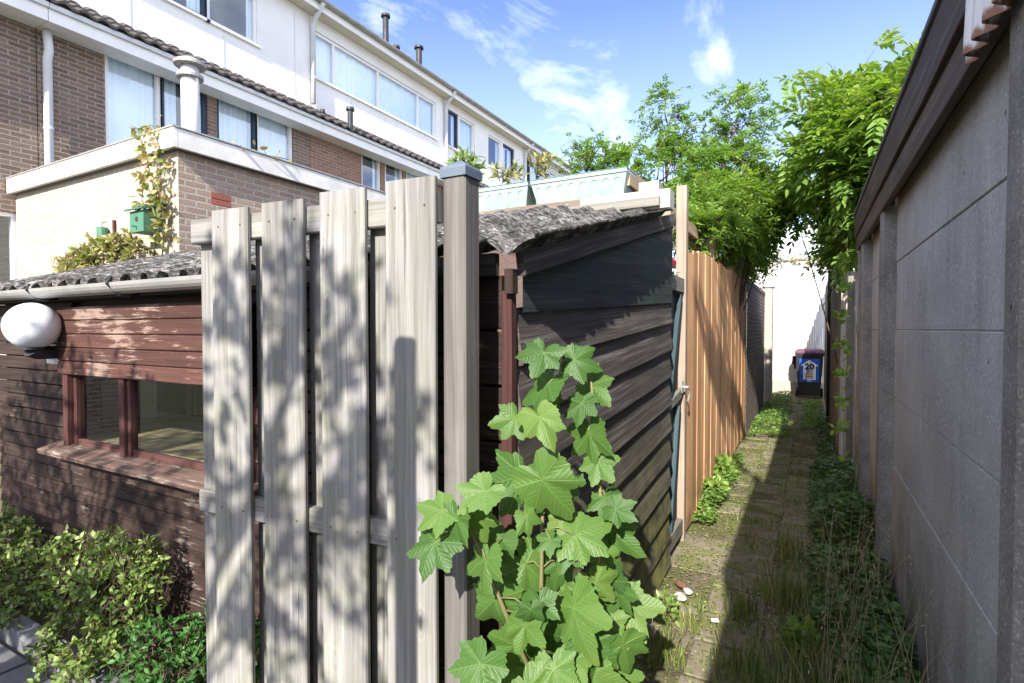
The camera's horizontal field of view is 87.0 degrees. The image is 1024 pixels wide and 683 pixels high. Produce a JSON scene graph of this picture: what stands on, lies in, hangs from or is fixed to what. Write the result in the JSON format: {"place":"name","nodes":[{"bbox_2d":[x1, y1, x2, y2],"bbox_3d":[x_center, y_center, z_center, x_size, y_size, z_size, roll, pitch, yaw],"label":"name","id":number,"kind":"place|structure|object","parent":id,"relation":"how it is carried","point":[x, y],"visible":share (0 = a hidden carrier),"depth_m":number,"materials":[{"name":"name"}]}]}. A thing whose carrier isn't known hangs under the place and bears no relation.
{"place":"outdoors","nodes":[
{"label":"outdoors","id":0,"kind":"place"},
{"bbox_2d":[0,0,48,442],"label":"terraced house","id":1,"kind":"structure","parent":0,"point":[21,21],"depth_m":6.83,"materials":[{"name":"brown brick"}]},
{"bbox_2d":[0,211,17,354],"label":"window","id":2,"kind":"structure","parent":1,"relation":"in","point":[12,216],"depth_m":6.85,"materials":[{"name":"white paint"}]},
{"bbox_2d":[0,643,51,682],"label":"pavement","id":3,"kind":"structure","parent":0,"point":[14,667],"depth_m":2.33,"materials":[{"name":"grey concrete"}]},
{"bbox_2d":[35,0,325,167],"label":"terraced house","id":4,"kind":"structure","parent":0,"point":[106,70],"depth_m":8.50,"materials":[{"name":"white paint"}]},
{"bbox_2d":[104,55,160,144],"bbox_3d":[-5.694,-3.465,8.073,0.129,1.490,0.766,1,2,29],"label":"window","id":5,"kind":"structure","parent":4,"relation":"in","point":[132,94],"depth_m":8.06,"materials":[{"name":"white glass"}]},
{"bbox_2d":[161,77,206,134],"bbox_3d":[-5.331,-3.480,8.729,0.127,1.490,0.726,1,2,29],"label":"window","id":6,"kind":"structure","parent":4,"relation":"in","point":[168,87],"depth_m":8.60,"materials":[{"name":"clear glass"}]},
{"bbox_2d":[164,0,210,22],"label":"window","id":7,"kind":"structure","parent":4,"relation":"in","point":[197,8],"depth_m":8.85,"materials":[{"name":"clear glass"}]},
{"bbox_2d":[205,0,260,48],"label":"window","id":8,"kind":"structure","parent":4,"relation":"in","point":[250,38],"depth_m":9.70,"materials":[{"name":"white paint"}]},
{"bbox_2d":[217,99,255,149],"bbox_3d":[-4.893,-3.499,9.521,0.126,1.490,0.756,1,2,29],"label":"window","id":9,"kind":"structure","parent":4,"relation":"in","point":[235,123],"depth_m":9.61,"materials":[{"name":"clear glass"}]},
{"bbox_2d":[257,114,291,160],"bbox_3d":[-4.522,-3.514,10.196,0.129,1.490,0.776,1,2,29],"label":"window","id":10,"kind":"structure","parent":4,"relation":"in","point":[274,135],"depth_m":10.26,"materials":[{"name":"white glass"}]},
{"bbox_2d":[290,0,456,256],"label":"terraced house","id":11,"kind":"structure","parent":0,"point":[374,103],"depth_m":12.31,"materials":[{"name":"paint"}]},
{"bbox_2d":[372,159,379,189],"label":"window","id":12,"kind":"structure","parent":11,"relation":"in","point":[376,186],"depth_m":12.61,"materials":[{"name":"glass"}]},
{"bbox_2d":[316,32,437,140],"bbox_3d":[-3.047,-5.825,12.669,0.208,0.985,4.090,1,2,29],"label":"window","id":13,"kind":"structure","parent":11,"relation":"in","point":[337,68],"depth_m":12.42,"materials":[{"name":"white glass"}]},
{"bbox_2d":[385,164,401,191],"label":"window","id":14,"kind":"structure","parent":11,"relation":"in","point":[398,173],"depth_m":13.29,"materials":[{"name":"glass"}]},
{"bbox_2d":[406,172,416,178],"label":"window","id":15,"kind":"structure","parent":11,"relation":"in","point":[408,175],"depth_m":13.71,"materials":[{"name":"grey glass"}]},
{"bbox_2d":[0,393,911,682],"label":"ground","id":16,"kind":"structure","parent":0,"point":[696,577],"depth_m":3.27,"materials":[{"name":"soil"}]},
{"bbox_2d":[0,500,72,631],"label":"euonymus shrub","id":17,"kind":"object","parent":16,"relation":"on","point":[26,552],"visible":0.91,"depth_m":2.77,"materials":[{"name":"green plant"}]},
{"bbox_2d":[0,605,134,682],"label":"kerb","id":18,"kind":"structure","parent":16,"relation":"on","point":[17,639],"depth_m":2.48,"materials":[{"name":"concrete"}]},
{"bbox_2d":[22,525,175,682],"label":"euonymus shrub","id":19,"kind":"object","parent":16,"relation":"on","point":[121,585],"visible":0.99,"depth_m":2.29,"materials":[{"name":"green plant"}]},
{"bbox_2d":[50,227,150,272],"bbox_3d":[-4.140,0.151,5.404,1.719,2.458,0.399,1,2,29],"label":"garden shrub","id":20,"kind":"object","parent":16,"relation":"on","point":[117,246],"visible":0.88,"depth_m":5.19,"materials":[{"name":"green plant"}]},
{"bbox_2d":[103,602,259,682],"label":"green shrub","id":21,"kind":"object","parent":16,"relation":"on","point":[192,652],"visible":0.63,"depth_m":2.08,"materials":[{"name":"green plant"}]},
{"bbox_2d":[5,55,385,278],"bbox_3d":[-3.805,-1.202,7.546,3.660,5.050,3.820,1,2,29],"label":"house extension","id":22,"kind":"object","parent":16,"relation":"on","point":[62,205],"visible":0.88,"depth_m":5.84,"materials":[{"name":"paint"}]},
{"bbox_2d":[96,220,115,236],"bbox_3d":[-4.268,-1.156,5.699,0.223,0.246,0.100,0,1,2],"label":"plant holder","id":23,"kind":"object","parent":22,"relation":"attached to","point":[101,230],"visible":0.7,"depth_m":5.66,"materials":[{"name":"green paint"}]},
{"bbox_2d":[123,202,166,235],"bbox_3d":[-3.522,-1.192,5.181,0.300,0.300,0.244,1,2,29],"label":"birdhouse","id":24,"kind":"object","parent":22,"relation":"attached to","point":[140,220],"visible":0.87,"depth_m":5.11,"materials":[{"name":"green paint"}]},
{"bbox_2d":[128,115,291,255],"bbox_3d":[-3.028,-1.471,5.503,1.520,1.369,0.772,-1,2,-27],"label":"climbing plant","id":25,"kind":"object","parent":22,"relation":"attached to","point":[151,177],"visible":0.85,"depth_m":5.11,"materials":[{"name":"green plant"}]},
{"bbox_2d":[0,204,675,682],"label":"garden shed","id":26,"kind":"structure","parent":16,"relation":"on","point":[600,280],"depth_m":2.51,"materials":[{"name":"brown wood"}]},
{"bbox_2d":[1,303,66,363],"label":"wall lamp","id":27,"kind":"object","parent":26,"relation":"attached to","point":[33,330],"visible":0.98,"depth_m":2.71,"materials":[{"name":"white glass"}]},
{"bbox_2d":[85,411,203,461],"bbox_3d":[-1.677,0.987,3.091,2.700,0.883,0.755,1,2,29],"label":"workbench","id":28,"kind":"object","parent":26,"relation":"in","point":[175,434],"visible":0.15,"depth_m":3.19,"materials":[{"name":"brown wood"}]},
{"bbox_2d":[101,380,156,419],"bbox_3d":[-2.540,0.381,3.582,0.300,0.260,0.012,-1,2,-28],"label":"sheet offcut","id":29,"kind":"object","parent":28,"relation":"on","point":[146,398],"visible":0.69,"depth_m":3.60,"materials":[{"name":"plastic"}]},
{"bbox_2d":[186,384,202,414],"bbox_3d":[-2.196,0.406,3.793,0.180,0.220,0.012,0,1,-5],"label":"board offcut","id":30,"kind":"object","parent":28,"relation":"on","point":[194,399],"visible":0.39,"depth_m":3.78,"materials":[{"name":"grey wood"}]},
{"bbox_2d":[62,374,257,483],"bbox_3d":[-1.702,0.371,2.536,1.542,0.400,0.072,1,2,29],"label":"window frame","id":31,"kind":"structure","parent":26,"relation":"in","point":[73,385],"depth_m":2.61,"materials":[{"name":"red wood"}]},
{"bbox_2d":[479,199,579,213],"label":"timber beam","id":32,"kind":"structure","parent":26,"relation":"on","point":[570,203],"depth_m":3.19,"materials":[{"name":"brown wood"}]},
{"bbox_2d":[479,181,535,211],"bbox_3d":[-0.129,-0.903,3.512,0.620,0.156,0.194,1,2,29],"label":"planter box","id":33,"kind":"object","parent":32,"relation":"on","point":[510,195],"visible":0.52,"depth_m":3.38,"materials":[{"name":"white plastic"}]},
{"bbox_2d":[444,144,486,177],"bbox_3d":[-0.306,-1.128,3.601,0.330,0.370,0.284,1,2,29],"label":"planter plant","id":34,"kind":"object","parent":33,"relation":"on","point":[462,155],"visible":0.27,"depth_m":3.55,"materials":[{"name":"green plant"}]},
{"bbox_2d":[487,159,529,184],"bbox_3d":[-0.010,-1.049,3.433,0.296,0.224,0.261,1,2,29],"label":"planter plant","id":35,"kind":"object","parent":33,"relation":"in","point":[510,173],"visible":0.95,"depth_m":3.42,"materials":[{"name":"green plant"}]},
{"bbox_2d":[530,166,636,203],"bbox_3d":[0.418,-0.896,3.210,0.600,0.156,0.194,1,2,29],"label":"planter box","id":36,"kind":"object","parent":32,"relation":"on","point":[599,183],"visible":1,"depth_m":3.13,"materials":[{"name":"white plastic"}]},
{"bbox_2d":[526,147,558,178],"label":"planter plant","id":37,"kind":"object","parent":36,"relation":"in","point":[540,162],"visible":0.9,"depth_m":3.31,"materials":[{"name":"yellow plant"}]},
{"bbox_2d":[569,196,659,210],"bbox_3d":[0.038,-0.748,3.259,1.700,0.053,0.054,1,2,29],"label":"timber batten","id":38,"kind":"object","parent":26,"relation":"on","point":[637,203],"visible":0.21,"depth_m":2.91,"materials":[{"name":"beige wood"}]},
{"bbox_2d":[580,188,673,211],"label":"timber beam","id":39,"kind":"structure","parent":26,"relation":"on","point":[666,195],"depth_m":2.90,"materials":[{"name":"white wood"}]},
{"bbox_2d":[639,180,662,190],"bbox_3d":[0.778,-0.841,3.024,0.110,0.090,0.090,1,2,29],"label":"timber offcut","id":40,"kind":"object","parent":39,"relation":"on","point":[651,185],"visible":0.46,"depth_m":2.98,"materials":[{"name":"white wood"}]},
{"bbox_2d":[440,161,481,682],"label":"fence post","id":41,"kind":"object","parent":16,"relation":"on","point":[462,180],"visible":0.89,"depth_m":1.41,"materials":[{"name":"grey wood"}]},
{"bbox_2d":[191,175,443,682],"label":"fence panel","id":42,"kind":"structure","parent":41,"relation":"attached to","point":[402,219],"depth_m":1.55,"materials":[{"name":"grey wood"}]},
{"bbox_2d":[482,167,722,268],"bbox_3d":[1.112,0.170,5.331,1.600,2.410,4.400,1,2,29],"label":"pergola","id":43,"kind":"object","parent":16,"relation":"on","point":[693,231],"visible":0.07,"depth_m":4.54,"materials":[{"name":"wood"}]},
{"bbox_2d":[671,227,675,253],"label":"twining stems","id":44,"kind":"object","parent":43,"relation":"attached to","point":[674,244],"visible":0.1,"depth_m":4.06,"materials":[{"name":"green plant"}]},
{"bbox_2d":[550,73,788,261],"bbox_3d":[1.942,-1.035,6.878,3.064,4.764,1.876,1,2,29],"label":"tree","id":45,"kind":"object","parent":16,"relation":"on","point":[725,153],"visible":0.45,"depth_m":6.68,"materials":[{"name":"green plant"}]},
{"bbox_2d":[674,579,686,587],"bbox_3d":[0.967,1.387,3.086,0.057,0.036,0.090,0,1,-13],"label":"stone","id":46,"kind":"object","parent":16,"relation":"on","point":[680,584],"visible":0.98,"depth_m":3.07,"materials":[{"name":"stone"}]},
{"bbox_2d":[676,185,746,540],"bbox_3d":[2.180,0.118,5.649,0.118,2.500,4.222,1,2,29],"label":"board fence","id":47,"kind":"object","parent":16,"relation":"on","point":[712,355],"visible":0.94,"depth_m":4.55,"materials":[{"name":"orange wood"}]},
{"bbox_2d":[668,274,689,551],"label":"side gate","id":48,"kind":"structure","parent":47,"relation":"attached to","point":[676,526],"depth_m":3.61,"materials":[{"name":"grey wood"}]},
{"bbox_2d":[672,257,675,267],"bbox_3d":[0.994,-0.499,3.587,0.160,0.125,0.160,38,47,23],"label":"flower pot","id":49,"kind":"object","parent":48,"relation":"on","point":[673,262],"visible":0.1,"depth_m":3.54,"materials":[{"name":"red plastic"}]},
{"bbox_2d":[713,451,735,481],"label":"weed","id":50,"kind":"object","parent":16,"relation":"on","point":[722,463],"visible":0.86,"depth_m":4.99,"materials":[{"name":"green plant"}]},
{"bbox_2d":[673,159,810,311],"bbox_3d":[2.977,-0.439,6.780,1.652,3.589,5.056,1,2,29],"label":"honeysuckle","id":51,"kind":"object","parent":16,"relation":"on","point":[745,226],"visible":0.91,"depth_m":5.76,"materials":[{"name":"green plant"}]},
{"bbox_2d":[744,279,764,435],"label":"brick garden wall","id":52,"kind":"structure","parent":16,"relation":"on","point":[755,321],"depth_m":8.62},
{"bbox_2d":[757,284,774,405],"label":"wall pillar","id":53,"kind":"structure","parent":16,"relation":"on","point":[768,290],"depth_m":10.43,"materials":[{"name":"paint"}]},
{"bbox_2d":[746,258,856,395],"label":"end wall","id":54,"kind":"structure","parent":16,"relation":"on","point":[798,318],"depth_m":12.32,"materials":[{"name":"paint"}]},
{"bbox_2d":[768,250,823,275],"bbox_3d":[6.497,-1.771,12.107,1.664,0.581,0.343,1,2,33],"label":"dead vine","id":55,"kind":"object","parent":54,"relation":"attached to","point":[795,259],"visible":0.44,"depth_m":12.18,"materials":[{"name":"beige plant"}]},
{"bbox_2d":[826,270,830,421],"bbox_3d":[5.032,0.047,8.534,0.090,2.506,0.055,1,2,29],"label":"black pipe","id":56,"kind":"object","parent":16,"relation":"on","point":[828,358],"visible":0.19,"depth_m":8.53,"materials":[{"name":"plastic"}]},
{"bbox_2d":[756,25,922,366],"bbox_3d":[3.612,-0.806,6.073,2.116,4.337,4.349,0,1,11],"label":"wisteria","id":57,"kind":"object","parent":16,"relation":"on","point":[850,113],"visible":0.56,"depth_m":5.26,"materials":[{"name":"green plant"}]},
{"bbox_2d":[829,236,853,464],"bbox_3d":[3.181,0.179,5.190,0.373,2.400,0.171,-1,2,-35],"label":"climbing vine","id":58,"kind":"object","parent":16,"relation":"on","point":[838,372],"visible":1,"depth_m":5.18,"materials":[{"name":"green plant"}]},
{"bbox_2d":[839,271,856,455],"bbox_3d":[3.689,0.243,5.852,0.220,2.000,0.020,1,2,29],"label":"screen","id":59,"kind":"object","parent":16,"relation":"on","point":[843,364],"visible":0.37,"depth_m":5.87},
{"bbox_2d":[845,276,854,474],"bbox_3d":[3.471,0.350,5.541,0.061,2.040,0.100,1,2,29],"label":"boundary post","id":60,"kind":"object","parent":16,"relation":"on","point":[850,380],"visible":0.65,"depth_m":5.51,"materials":[{"name":"concrete"}]},
{"bbox_2d":[853,0,1023,682],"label":"concrete garage","id":61,"kind":"structure","parent":16,"relation":"on","point":[938,214],"depth_m":1.78,"materials":[{"name":"grey concrete"}]},
{"bbox_2d":[963,0,1012,63],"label":"corrugated sheet","id":62,"kind":"object","parent":61,"relation":"attached to","point":[982,19],"visible":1,"depth_m":1.17,"materials":[{"name":"white metal"}]},
{"bbox_2d":[406,74,533,331],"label":"terraced house","id":63,"kind":"structure","parent":0,"point":[471,122],"depth_m":16.59,"materials":[{"name":"paint"}]},
{"bbox_2d":[444,110,459,151],"bbox_3d":[-1.723,-5.896,15.061,0.203,1.055,0.700,1,2,29],"label":"window","id":64,"kind":"structure","parent":63,"relation":"in","point":[453,145],"depth_m":15.29,"materials":[{"name":"clear glass"}]},
{"bbox_2d":[460,117,473,156],"bbox_3d":[-1.347,-5.932,15.744,0.207,1.015,0.860,1,2,29],"label":"window","id":65,"kind":"structure","parent":63,"relation":"in","point":[466,128],"depth_m":15.91,"materials":[{"name":"white glass"}]},
{"bbox_2d":[488,135,501,172],"bbox_3d":[-0.587,-5.940,17.124,0.209,1.005,0.870,1,2,29],"label":"window","id":66,"kind":"structure","parent":63,"relation":"in","point":[497,144],"depth_m":17.41,"materials":[{"name":"white paint"}]},
{"bbox_2d":[503,144,514,179],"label":"window","id":67,"kind":"structure","parent":63,"relation":"in","point":[509,151],"depth_m":18.11,"materials":[{"name":"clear glass"}]},
{"bbox_2d":[448,114,578,204],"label":"terraced house","id":68,"kind":"structure","parent":0,"point":[538,148],"depth_m":19.77,"materials":[{"name":"paint"}]},
{"bbox_2d":[527,158,529,181],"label":"window","id":69,"kind":"structure","parent":68,"relation":"in","point":[528,163],"depth_m":19.25,"materials":[{"name":"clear glass"}]},
{"bbox_2d":[531,160,543,179],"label":"window","id":70,"kind":"structure","parent":68,"relation":"in","point":[533,177],"depth_m":19.77,"materials":[{"name":"glass"}]},
{"bbox_2d":[327,0,934,274],"label":"sky","id":71,"kind":"structure","parent":0,"point":[549,69],"materials":[{"name":"blue"}]},
{"bbox_2d":[645,394,894,682],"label":"alley path","id":72,"kind":"structure","parent":0,"point":[792,513],"depth_m":3.51,"materials":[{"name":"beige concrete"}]},
{"bbox_2d":[406,337,665,682],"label":"sycamore sapling","id":73,"kind":"object","parent":72,"relation":"on","point":[606,642],"visible":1,"depth_m":1.32,"materials":[{"name":"green plant"}]},
{"bbox_2d":[654,585,679,627],"bbox_3d":[0.781,1.334,2.706,0.136,0.212,0.164,0,1,12],"label":"weed","id":74,"kind":"object","parent":72,"relation":"on","point":[670,602],"visible":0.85,"depth_m":2.69,"materials":[{"name":"green plant"}]},
{"bbox_2d":[674,591,686,600],"bbox_3d":[0.917,1.389,2.939,0.064,0.038,0.087,0,1,13],"label":"stone","id":75,"kind":"object","parent":72,"relation":"on","point":[683,598],"visible":0.8,"depth_m":2.92,"materials":[{"name":"white stone"}]},
{"bbox_2d":[683,587,692,594],"bbox_3d":[0.982,1.391,3.012,0.047,0.029,0.072,0,1,-4],"label":"stone","id":76,"kind":"object","parent":72,"relation":"on","point":[687,591],"visible":0.99,"depth_m":2.99,"materials":[{"name":"white stone"}]},
{"bbox_2d":[702,474,730,504],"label":"weed","id":77,"kind":"object","parent":72,"relation":"on","point":[713,481],"visible":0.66,"depth_m":4.50,"materials":[{"name":"green plant"}]},
{"bbox_2d":[636,437,831,682],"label":"moss","id":78,"kind":"object","parent":72,"relation":"on","point":[706,610],"visible":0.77,"depth_m":3.45,"materials":[{"name":"green plant"}]},
{"bbox_2d":[692,389,825,521],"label":"weeds","id":79,"kind":"object","parent":72,"relation":"on","point":[777,398],"visible":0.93,"depth_m":7.92,"materials":[{"name":"green plant"}]},
{"bbox_2d":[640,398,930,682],"bbox_3d":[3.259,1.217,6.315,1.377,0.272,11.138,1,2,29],"label":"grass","id":80,"kind":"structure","parent":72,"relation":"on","point":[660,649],"depth_m":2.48,"materials":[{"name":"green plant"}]},
{"bbox_2d":[780,609,822,658],"bbox_3d":[1.304,1.335,2.443,0.180,0.225,0.172,1,2,29],"label":"weed","id":81,"kind":"object","parent":72,"relation":"on","point":[794,621],"visible":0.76,"depth_m":2.42,"materials":[{"name":"green plant"}]},
{"bbox_2d":[792,348,824,396],"bbox_3d":[6.466,0.692,11.785,0.620,1.065,0.661,1,2,29],"label":"wheelie bin","id":82,"kind":"object","parent":72,"relation":"on","point":[809,362],"visible":1,"depth_m":11.56,"materials":[{"name":"grey plastic"}]},
{"bbox_2d":[824,247,841,455],"bbox_3d":[5.290,0.071,8.936,0.070,2.399,6.748,1,2,29],"label":"brown board fence","id":83,"kind":"object","parent":72,"relation":"on","point":[835,332],"visible":0.38,"depth_m":7.07,"materials":[{"name":"brown wood"}]},
{"bbox_2d":[759,465,962,682],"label":"dry grass","id":84,"kind":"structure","parent":72,"relation":"on","point":[840,610],"depth_m":2.19,"materials":[{"name":"green plant"}]},
{"bbox_2d":[803,416,923,682],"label":"ivy ground cover","id":85,"kind":"object","parent":72,"relation":"on","point":[840,482],"visible":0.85,"depth_m":2.99,"materials":[{"name":"green plant"}]},
{"bbox_2d":[767,225,819,258],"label":"roof","id":86,"kind":"structure","parent":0,"point":[798,247],"depth_m":17.59,"materials":[{"name":"white paint"}]}
]}

